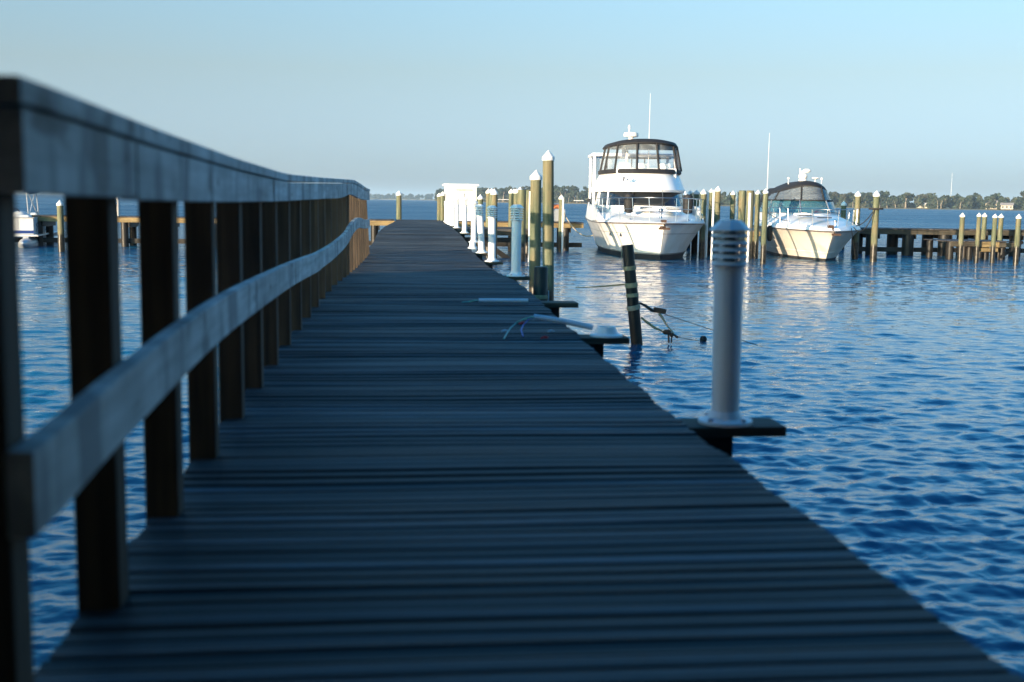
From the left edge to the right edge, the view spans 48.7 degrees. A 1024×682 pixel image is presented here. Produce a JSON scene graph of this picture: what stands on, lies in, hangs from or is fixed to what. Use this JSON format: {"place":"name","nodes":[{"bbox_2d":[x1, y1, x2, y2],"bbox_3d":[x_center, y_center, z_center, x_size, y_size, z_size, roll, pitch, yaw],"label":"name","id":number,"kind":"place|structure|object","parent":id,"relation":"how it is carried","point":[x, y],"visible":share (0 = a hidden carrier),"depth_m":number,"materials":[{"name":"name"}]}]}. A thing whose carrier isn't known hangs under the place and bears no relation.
{"place":"outdoors","nodes":[
{"label":"outdoors","id":0,"kind":"place"},
{"bbox_2d":[378,199,433,199],"bbox_3d":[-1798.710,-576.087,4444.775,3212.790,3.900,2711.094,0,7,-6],"label":"shore ground","id":1,"kind":"structure","parent":0,"point":[402,199],"depth_m":3476.02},
{"bbox_2d":[370,193,434,199],"bbox_3d":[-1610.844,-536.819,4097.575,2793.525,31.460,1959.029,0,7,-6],"label":"distant wood","id":2,"kind":"object","parent":1,"relation":"on","point":[408,197],"visible":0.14,"depth_m":3475.06,"materials":[{"name":"green plant"}]},
{"bbox_2d":[0,0,1023,202],"label":"sky","id":3,"kind":"structure","parent":0,"point":[415,97],"materials":[{"name":"blue"}]},
{"bbox_2d":[16,194,1023,677],"bbox_3d":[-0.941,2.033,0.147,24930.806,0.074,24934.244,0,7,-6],"label":"lake water","id":4,"kind":"structure","parent":0,"point":[886,390],"depth_m":13.21,"materials":[{"name":"blue liquid"}]},
{"bbox_2d":[17,194,64,247],"bbox_3d":[-20.269,-5.024,46.291,2.630,2.429,8.058,-1,7,-13],"label":"pontoon boat","id":5,"kind":"object","parent":4,"relation":"on","point":[27,225],"visible":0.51,"depth_m":43.85,"materials":[{"name":"metal"}]},
{"bbox_2d":[56,200,64,251],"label":"piling","id":6,"kind":"object","parent":4,"relation":"in","point":[60,226],"visible":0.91,"depth_m":40.36,"materials":[{"name":"beige wood"}]},
{"bbox_2d":[18,215,394,246],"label":"pier","id":7,"kind":"structure","parent":4,"relation":"in","point":[129,224],"depth_m":45.26,"materials":[{"name":"brown wood"}]},
{"bbox_2d":[396,191,401,219],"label":"piling","id":8,"kind":"object","parent":4,"relation":"in","point":[398,205],"visible":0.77,"depth_m":47.85,"materials":[{"name":"beige wood"}]},
{"bbox_2d":[437,193,439,219],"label":"piling","id":9,"kind":"object","parent":4,"relation":"in","point":[438,206],"visible":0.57,"depth_m":47.76,"materials":[{"name":"beige wood"}]},
{"bbox_2d":[440,192,444,220],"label":"piling","id":10,"kind":"object","parent":4,"relation":"in","point":[442,197],"visible":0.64,"depth_m":47.17,"materials":[{"name":"beige wood"}]},
{"bbox_2d":[477,194,482,250],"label":"piling","id":11,"kind":"object","parent":4,"relation":"in","point":[480,199],"visible":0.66,"depth_m":44.23,"materials":[{"name":"white plastic"}]},
{"bbox_2d":[485,189,489,251],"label":"piling","id":12,"kind":"object","parent":4,"relation":"in","point":[487,204],"visible":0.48,"depth_m":43.30,"materials":[{"name":"beige wood"}]},
{"bbox_2d":[395,219,583,250],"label":"end pier","id":13,"kind":"structure","parent":4,"relation":"in","point":[567,231],"depth_m":47.46,"materials":[{"name":"brown wood"}]},
{"bbox_2d":[442,184,478,220],"bbox_3d":[-2.199,-5.881,48.000,1.447,1.522,1.600,0,7,-6],"label":"utility hut","id":14,"kind":"object","parent":13,"relation":"on","point":[459,191],"visible":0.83,"depth_m":47.28,"materials":[{"name":"white plastic"}]},
{"bbox_2d":[554,209,564,221],"bbox_3d":[1.891,-5.318,47.877,0.650,0.540,0.500,0,7,-6],"label":"dock box","id":15,"kind":"object","parent":13,"relation":"on","point":[556,215],"visible":0.33,"depth_m":47.63,"materials":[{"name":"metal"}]},
{"bbox_2d":[489,188,492,204],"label":"piling","id":16,"kind":"object","parent":4,"relation":"in","point":[490,190],"visible":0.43,"depth_m":41.28,"materials":[{"name":"beige wood"}]},
{"bbox_2d":[457,226,527,257],"bbox_3d":[-0.884,-3.444,42.629,3.530,1.630,3.290,0,7,-6],"label":"side landing","id":17,"kind":"object","parent":4,"relation":"in","point":[500,253],"visible":0.07,"depth_m":41.03,"materials":[{"name":"brown wood"}]},
{"bbox_2d":[491,189,497,258],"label":"piling","id":18,"kind":"object","parent":4,"relation":"in","point":[494,195],"visible":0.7,"depth_m":39.30,"materials":[{"name":"brown wood"}]},
{"bbox_2d":[508,189,511,250],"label":"piling","id":19,"kind":"object","parent":4,"relation":"in","point":[509,225],"visible":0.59,"depth_m":45.95,"materials":[{"name":"beige wood"}]},
{"bbox_2d":[510,189,514,252],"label":"piling","id":20,"kind":"object","parent":4,"relation":"in","point":[512,198],"visible":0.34,"depth_m":44.41,"materials":[{"name":"brown wood"}]},
{"bbox_2d":[513,189,516,215],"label":"piling","id":21,"kind":"object","parent":4,"relation":"in","point":[515,195],"visible":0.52,"depth_m":42.87,"materials":[{"name":"beige wood"}]},
{"bbox_2d":[518,190,525,260],"bbox_3d":[0.319,-3.550,38.742,0.299,3.231,0.297,1,7,1],"label":"piling","id":22,"kind":"object","parent":4,"relation":"in","point":[522,197],"visible":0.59,"depth_m":38.56,"materials":[{"name":"brown wood"}]},
{"bbox_2d":[525,190,529,256],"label":"piling","id":23,"kind":"object","parent":4,"relation":"in","point":[527,218],"visible":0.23,"depth_m":41.95,"materials":[{"name":"brown wood"}]},
{"bbox_2d":[34,220,1023,681],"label":"boardwalk","id":24,"kind":"structure","parent":4,"relation":"in","point":[416,470],"depth_m":2.90,"materials":[{"name":"grey wood"}]},
{"bbox_2d":[0,75,369,681],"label":"railing","id":25,"kind":"object","parent":24,"relation":"attached to","point":[290,252],"visible":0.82,"depth_m":2.37,"materials":[{"name":"grey wood"}]},
{"bbox_2d":[443,201,445,221],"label":"dock light","id":26,"kind":"object","parent":24,"relation":"on","point":[444,212],"visible":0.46,"depth_m":43.97,"materials":[{"name":"white plastic"}]},
{"bbox_2d":[445,200,448,223],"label":"dock light","id":27,"kind":"object","parent":24,"relation":"on","point":[447,213],"visible":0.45,"depth_m":39.31,"materials":[{"name":"white plastic"}]},
{"bbox_2d":[447,200,451,224],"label":"dock light","id":28,"kind":"object","parent":24,"relation":"on","point":[449,203],"visible":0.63,"depth_m":37.12,"materials":[{"name":"white plastic"}]},
{"bbox_2d":[449,199,454,225],"bbox_3d":[-1.786,-3.894,34.300,0.216,0.812,0.216,0,7,-13],"label":"dock light","id":29,"kind":"object","parent":24,"relation":"on","point":[452,213],"visible":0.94,"depth_m":34.26,"materials":[{"name":"white plastic"}]},
{"bbox_2d":[453,198,460,227],"bbox_3d":[-1.503,-3.487,30.833,0.216,0.812,0.216,-5,9,-41],"label":"dock light","id":30,"kind":"object","parent":24,"relation":"on","point":[457,203],"visible":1,"depth_m":30.79,"materials":[{"name":"white plastic"}]},
{"bbox_2d":[460,197,468,232],"bbox_3d":[-1.081,-2.875,25.888,0.216,0.812,0.216,-3,8,-29],"label":"dock light","id":31,"kind":"object","parent":24,"relation":"on","point":[464,215],"visible":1,"depth_m":25.85,"materials":[{"name":"white plastic"}]},
{"bbox_2d":[468,241,477,248],"bbox_3d":[-0.701,-1.708,20.194,0.180,0.135,0.180,0,7,-6],"label":"broken light base","id":32,"kind":"object","parent":24,"relation":"on","point":[472,244],"visible":0.98,"depth_m":20.14,"materials":[{"name":"white plastic"}]},
{"bbox_2d":[469,201,477,242],"bbox_3d":[-0.747,-2.346,22.238,0.216,0.812,0.216,-5,9,-41],"label":"dock light","id":33,"kind":"object","parent":24,"relation":"on","point":[473,224],"visible":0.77,"depth_m":22.20,"materials":[{"name":"white plastic"}]},
{"bbox_2d":[475,204,487,252],"bbox_3d":[-0.525,-1.883,18.972,0.216,0.812,0.216,-4,8,-13],"label":"dock light","id":34,"kind":"object","parent":24,"relation":"on","point":[480,230],"visible":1,"depth_m":18.93,"materials":[{"name":"white plastic"}]},
{"bbox_2d":[485,205,498,261],"bbox_3d":[-0.290,-1.556,16.405,0.216,0.812,0.216,-1,7,-8],"label":"dock light","id":35,"kind":"object","parent":24,"relation":"on","point":[491,217],"visible":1,"depth_m":16.36,"materials":[{"name":"white plastic"}]},
{"bbox_2d":[479,298,527,302],"bbox_3d":[-0.068,-0.322,9.007,0.394,0.034,0.035,0,7,-6],"label":"conduit","id":36,"kind":"object","parent":24,"relation":"on","point":[500,300],"visible":1,"depth_m":9.00,"materials":[{"name":"grey plastic"}]},
{"bbox_2d":[506,204,524,276],"bbox_3d":[0.049,-1.141,12.845,0.216,0.812,0.216,-3,8,-26],"label":"dock light","id":37,"kind":"object","parent":24,"relation":"on","point":[516,221],"visible":1,"depth_m":12.80,"materials":[{"name":"silver metal"}]},
{"bbox_2d":[503,316,533,338],"bbox_3d":[0.051,-0.099,7.153,0.164,0.097,0.720,1,7,4],"label":"wire","id":38,"kind":"object","parent":24,"relation":"on","point":[516,323],"visible":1,"depth_m":7.34,"materials":[{"name":"teal"}]},
{"bbox_2d":[533,314,592,329],"bbox_3d":[0.329,-0.121,7.268,0.386,0.101,0.036,1,7,1],"label":"conduit","id":39,"kind":"object","parent":24,"relation":"on","point":[563,321],"visible":1,"depth_m":7.25,"materials":[{"name":"grey plastic"}]},
{"bbox_2d":[590,325,622,337],"bbox_3d":[0.600,-0.062,7.211,0.210,0.062,0.210,0,7,-6],"label":"broken light base","id":40,"kind":"object","parent":24,"relation":"on","point":[604,331],"visible":1,"depth_m":7.15,"materials":[{"name":"plastic"}]},
{"bbox_2d":[698,220,751,427],"bbox_3d":[0.859,-0.074,4.510,0.216,0.812,0.216,-1,7,-12],"label":"dock light","id":41,"kind":"object","parent":24,"relation":"on","point":[724,412],"visible":1,"depth_m":4.47,"materials":[{"name":"silver metal"}]},
{"bbox_2d":[528,191,529,261],"bbox_3d":[0.587,-3.622,38.357,0.069,2.876,0.069,0,7,-6],"label":"white pole","id":42,"kind":"object","parent":4,"relation":"in","point":[529,228],"visible":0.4,"depth_m":38.32,"materials":[{"name":"plastic"}]},
{"bbox_2d":[529,170,541,294],"bbox_3d":[0.382,-1.196,19.164,0.213,3.374,0.209,3,7,15],"label":"piling","id":43,"kind":"object","parent":4,"relation":"in","point":[535,223],"visible":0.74,"depth_m":19.00,"materials":[{"name":"brown wood"}]},
{"bbox_2d":[534,266,548,300],"bbox_3d":[0.277,0.251,11.423,0.163,2.002,0.158,0,7,-6],"label":"mooring post","id":44,"kind":"object","parent":4,"relation":"in","point":[541,292],"visible":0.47,"depth_m":11.26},
{"bbox_2d":[542,150,554,300],"bbox_3d":[0.590,-1.257,18.471,0.260,3.672,0.202,0,7,-8],"label":"piling","id":45,"kind":"object","parent":4,"relation":"in","point":[548,158],"visible":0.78,"depth_m":18.31,"materials":[{"name":"brown wood"}]},
{"bbox_2d":[558,195,563,251],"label":"piling","id":46,"kind":"object","parent":4,"relation":"in","point":[561,197],"visible":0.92,"depth_m":45.78,"materials":[{"name":"beige wood"}]},
{"bbox_2d":[564,213,593,236],"bbox_3d":[2.649,-4.664,45.308,0.040,0.940,1.646,-6,10,-44],"label":"mooring line","id":47,"kind":"object","parent":46,"relation":"attached to","point":[575,229],"visible":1,"depth_m":45.42,"materials":[{"name":"fabric"}]},
{"bbox_2d":[561,199,563,252],"bbox_3d":[2.040,-4.394,45.693,0.082,2.647,0.082,0,7,-6],"label":"white pole","id":48,"kind":"object","parent":4,"relation":"in","point":[562,234],"visible":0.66,"depth_m":45.63,"materials":[{"name":"plastic"}]},
{"bbox_2d":[621,244,642,344],"bbox_3d":[1.768,-0.370,16.430,0.432,2.059,0.221,0,7,-6],"label":"leaning post","id":49,"kind":"object","parent":4,"relation":"in","point":[633,307],"visible":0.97,"depth_m":16.32,"materials":[{"name":"wood"}]},
{"bbox_2d":[575,284,624,287],"bbox_3d":[1.356,-0.796,16.381,0.880,0.090,0.109,2,7,6],"label":"mooring line","id":50,"kind":"object","parent":49,"relation":"attached to","point":[602,286],"visible":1,"depth_m":16.35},
{"bbox_2d":[639,302,654,312],"bbox_3d":[1.965,-0.488,16.432,0.251,0.156,0.048,0,7,-6],"label":"rope tail","id":51,"kind":"object","parent":49,"relation":"attached to","point":[647,307],"visible":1,"depth_m":16.42},
{"bbox_2d":[653,307,665,313],"bbox_3d":[2.147,-0.442,16.458,0.191,0.102,0.060,0,7,-6],"label":"pulley block","id":52,"kind":"object","parent":51,"relation":"attached to","point":[660,310],"depth_m":16.43,"materials":[{"name":"metal"}]},
{"bbox_2d":[658,313,673,332],"bbox_3d":[2.246,-0.259,16.492,0.255,0.316,0.044,0,7,-6],"label":"rope tail","id":53,"kind":"object","parent":52,"relation":"attached to","point":[663,319],"visible":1,"depth_m":16.48},
{"bbox_2d":[663,330,678,342],"bbox_3d":[2.313,-0.067,16.524,0.242,0.192,0.067,0,7,-6],"label":"shackle","id":54,"kind":"object","parent":53,"relation":"hanging from","point":[666,332],"visible":1,"depth_m":16.50,"materials":[{"name":"metal"}]},
{"bbox_2d":[667,315,757,345],"bbox_3d":[2.907,-0.175,16.488,1.333,0.409,0.243,2,7,11],"label":"mooring line","id":55,"kind":"object","parent":52,"relation":"attached to","point":[702,326],"visible":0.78,"depth_m":16.50,"materials":[{"name":"fabric"}]},
{"bbox_2d":[641,317,662,331],"bbox_3d":[2.033,-0.241,16.470,0.342,0.225,0.040,0,7,-6],"label":"rope tail","id":56,"kind":"object","parent":49,"relation":"attached to","point":[649,324],"visible":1,"depth_m":16.46},
{"bbox_2d":[585,117,705,259],"bbox_3d":[5.400,-6.597,45.144,4.506,6.950,12.480,1,7,0],"label":"motor yacht","id":57,"kind":"object","parent":4,"relation":"on","point":[646,211],"visible":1,"depth_m":44.27,"materials":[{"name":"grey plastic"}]},
{"bbox_2d":[694,190,698,206],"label":"piling","id":58,"kind":"object","parent":4,"relation":"in","point":[696,194],"visible":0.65,"depth_m":50.26,"materials":[{"name":"brown wood"}]},
{"bbox_2d":[698,189,706,257],"bbox_3d":[7.248,-4.078,43.115,0.244,3.404,0.244,-1,7,-11],"label":"piling","id":59,"kind":"object","parent":4,"relation":"in","point":[703,227],"visible":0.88,"depth_m":43.00,"materials":[{"name":"brown wood"}]},
{"bbox_2d":[700,336,706,341],"bbox_3d":[2.871,-0.027,16.986,0.107,0.099,0.107,0,7,-6],"label":"float ball","id":60,"kind":"object","parent":4,"relation":"on","point":[703,338],"visible":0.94,"depth_m":16.95,"materials":[{"name":"black plastic"}]},
{"bbox_2d":[705,193,708,257],"bbox_3d":[7.456,-4.185,43.328,0.080,2.970,0.080,0,7,-6],"label":"white pole","id":61,"kind":"object","parent":4,"relation":"in","point":[707,212],"visible":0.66,"depth_m":43.27,"materials":[{"name":"plastic"}]},
{"bbox_2d":[707,188,712,253],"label":"piling","id":62,"kind":"object","parent":4,"relation":"in","point":[710,215],"visible":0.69,"depth_m":45.86,"materials":[{"name":"brown wood"}]},
{"bbox_2d":[710,190,714,259],"bbox_3d":[7.386,-4.025,41.718,0.083,3.046,0.083,0,7,-6],"label":"white pole","id":63,"kind":"object","parent":4,"relation":"in","point":[713,204],"visible":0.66,"depth_m":41.62,"materials":[{"name":"plastic"}]},
{"bbox_2d":[714,186,720,252],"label":"piling","id":64,"kind":"object","parent":4,"relation":"in","point":[717,204],"visible":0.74,"depth_m":44.79,"materials":[{"name":"brown wood"}]},
{"bbox_2d":[691,228,759,256],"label":"finger pier","id":65,"kind":"structure","parent":4,"relation":"in","point":[694,241],"depth_m":46.45,"materials":[{"name":"brown wood"}]},
{"bbox_2d":[730,191,735,219],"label":"piling","id":66,"kind":"object","parent":4,"relation":"in","point":[732,205],"visible":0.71,"depth_m":47.94,"materials":[{"name":"brown wood"}]},
{"bbox_2d":[735,192,737,219],"bbox_3d":[9.108,-4.544,46.109,0.078,3.046,0.078,0,7,-6],"label":"white pole","id":67,"kind":"object","parent":4,"relation":"in","point":[736,205],"visible":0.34,"depth_m":45.96,"materials":[{"name":"plastic"}]},
{"bbox_2d":[738,190,745,252],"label":"piling","id":68,"kind":"object","parent":4,"relation":"in","point":[741,205],"visible":0.45,"depth_m":43.36,"materials":[{"name":"brown wood"}]},
{"bbox_2d":[746,193,750,261],"bbox_3d":[8.450,-3.803,40.447,0.090,2.949,0.090,0,7,-6],"label":"white pole","id":69,"kind":"object","parent":4,"relation":"in","point":[749,216],"visible":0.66,"depth_m":40.35,"materials":[{"name":"plastic"}]},
{"bbox_2d":[744,190,753,259],"bbox_3d":[8.841,-3.931,42.301,0.301,3.358,0.304,3,7,15],"label":"piling","id":70,"kind":"object","parent":4,"relation":"in","point":[751,219],"visible":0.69,"depth_m":42.12,"materials":[{"name":"brown wood"}]},
{"bbox_2d":[753,190,760,258],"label":"piling","id":71,"kind":"object","parent":4,"relation":"in","point":[756,224],"visible":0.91,"depth_m":43.03,"materials":[{"name":"brown wood"}]},
{"bbox_2d":[760,189,768,263],"bbox_3d":[8.682,-3.546,39.022,0.204,3.395,0.204,7,9,39],"label":"piling","id":72,"kind":"object","parent":4,"relation":"in","point":[764,228],"visible":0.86,"depth_m":38.91,"materials":[{"name":"brown wood"}]},
{"bbox_2d":[753,133,861,260],"bbox_3d":[11.807,-5.641,44.891,3.696,5.300,9.801,1,7,4],"label":"cabin cruiser","id":73,"kind":"object","parent":4,"relation":"on","point":[815,226],"visible":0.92,"depth_m":43.64,"materials":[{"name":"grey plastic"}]},
{"bbox_2d":[840,201,846,249],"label":"piling","id":74,"kind":"object","parent":4,"relation":"in","point":[843,206],"visible":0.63,"depth_m":52.63,"materials":[{"name":"brown wood"}]},
{"bbox_2d":[852,191,860,258],"bbox_3d":[13.349,-4.099,43.929,0.253,3.421,0.253,0,7,-5],"label":"piling","id":75,"kind":"object","parent":4,"relation":"in","point":[856,206],"visible":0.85,"depth_m":43.81,"materials":[{"name":"beige wood"}]},
{"bbox_2d":[868,191,883,261],"bbox_3d":[13.308,-3.805,41.568,0.516,3.415,0.524,2,7,8],"label":"piling","id":76,"kind":"object","parent":4,"relation":"in","point":[874,229],"visible":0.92,"depth_m":41.43,"materials":[{"name":"beige wood"}]},
{"bbox_2d":[853,210,874,231],"bbox_3d":[12.796,-4.377,41.128,1.062,0.831,0.033,-3,8,-30],"label":"mooring line","id":77,"kind":"object","parent":76,"relation":"attached to","point":[867,224],"visible":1,"depth_m":41.21,"materials":[{"name":"fabric"}]},
{"bbox_2d":[851,227,1023,256],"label":"pier","id":78,"kind":"structure","parent":4,"relation":"in","point":[908,237],"depth_m":47.88,"materials":[{"name":"brown wood"}]},
{"bbox_2d":[957,213,964,260],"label":"piling","id":79,"kind":"object","parent":4,"relation":"in","point":[961,238],"visible":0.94,"depth_m":43.10,"materials":[{"name":"beige wood"}]},
{"bbox_2d":[923,239,1023,259],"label":"platform","id":80,"kind":"structure","parent":4,"relation":"in","point":[984,247],"depth_m":44.82,"materials":[{"name":"brown wood"}]},
{"bbox_2d":[974,213,981,262],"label":"piling","id":81,"kind":"object","parent":4,"relation":"in","point":[977,241],"visible":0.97,"depth_m":42.01,"materials":[{"name":"beige wood"}]},
{"bbox_2d":[981,213,986,239],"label":"piling","id":82,"kind":"object","parent":4,"relation":"in","point":[983,225],"visible":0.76,"depth_m":47.22,"materials":[{"name":"beige wood"}]},
{"bbox_2d":[990,214,997,262],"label":"piling","id":83,"kind":"object","parent":4,"relation":"in","point":[993,239],"visible":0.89,"depth_m":41.88,"materials":[{"name":"beige wood"}]},
{"bbox_2d":[996,213,1003,257],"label":"piling","id":84,"kind":"object","parent":4,"relation":"in","point":[1000,226],"visible":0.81,"depth_m":46.89,"materials":[{"name":"beige wood"}]},
{"bbox_2d":[1013,214,1021,264],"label":"piling","id":85,"kind":"object","parent":4,"relation":"in","point":[1017,240],"visible":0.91,"depth_m":41.22,"materials":[{"name":"beige wood"}]},
{"bbox_2d":[477,201,1023,210],"bbox_3d":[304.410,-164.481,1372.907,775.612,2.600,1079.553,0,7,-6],"label":"shore ground","id":86,"kind":"structure","parent":0,"point":[947,208],"depth_m":961.98,"materials":[{"name":"green plant"}]},
{"bbox_2d":[434,185,1023,209],"bbox_3d":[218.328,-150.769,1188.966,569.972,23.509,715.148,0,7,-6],"label":"lakeside wood","id":87,"kind":"object","parent":86,"relation":"on","point":[957,201],"visible":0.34,"depth_m":982.23,"materials":[{"name":"green plant"}]},
{"bbox_2d":[985,200,997,208],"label":"lake house","id":88,"kind":"structure","parent":86,"relation":"on","point":[994,204],"depth_m":931.92,"materials":[{"name":"beige paint"}]},
{"bbox_2d":[1000,203,1013,208],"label":"lake house","id":89,"kind":"structure","parent":86,"relation":"on","point":[1007,205],"depth_m":921.02,"materials":[{"name":"beige paint"}]}
]}

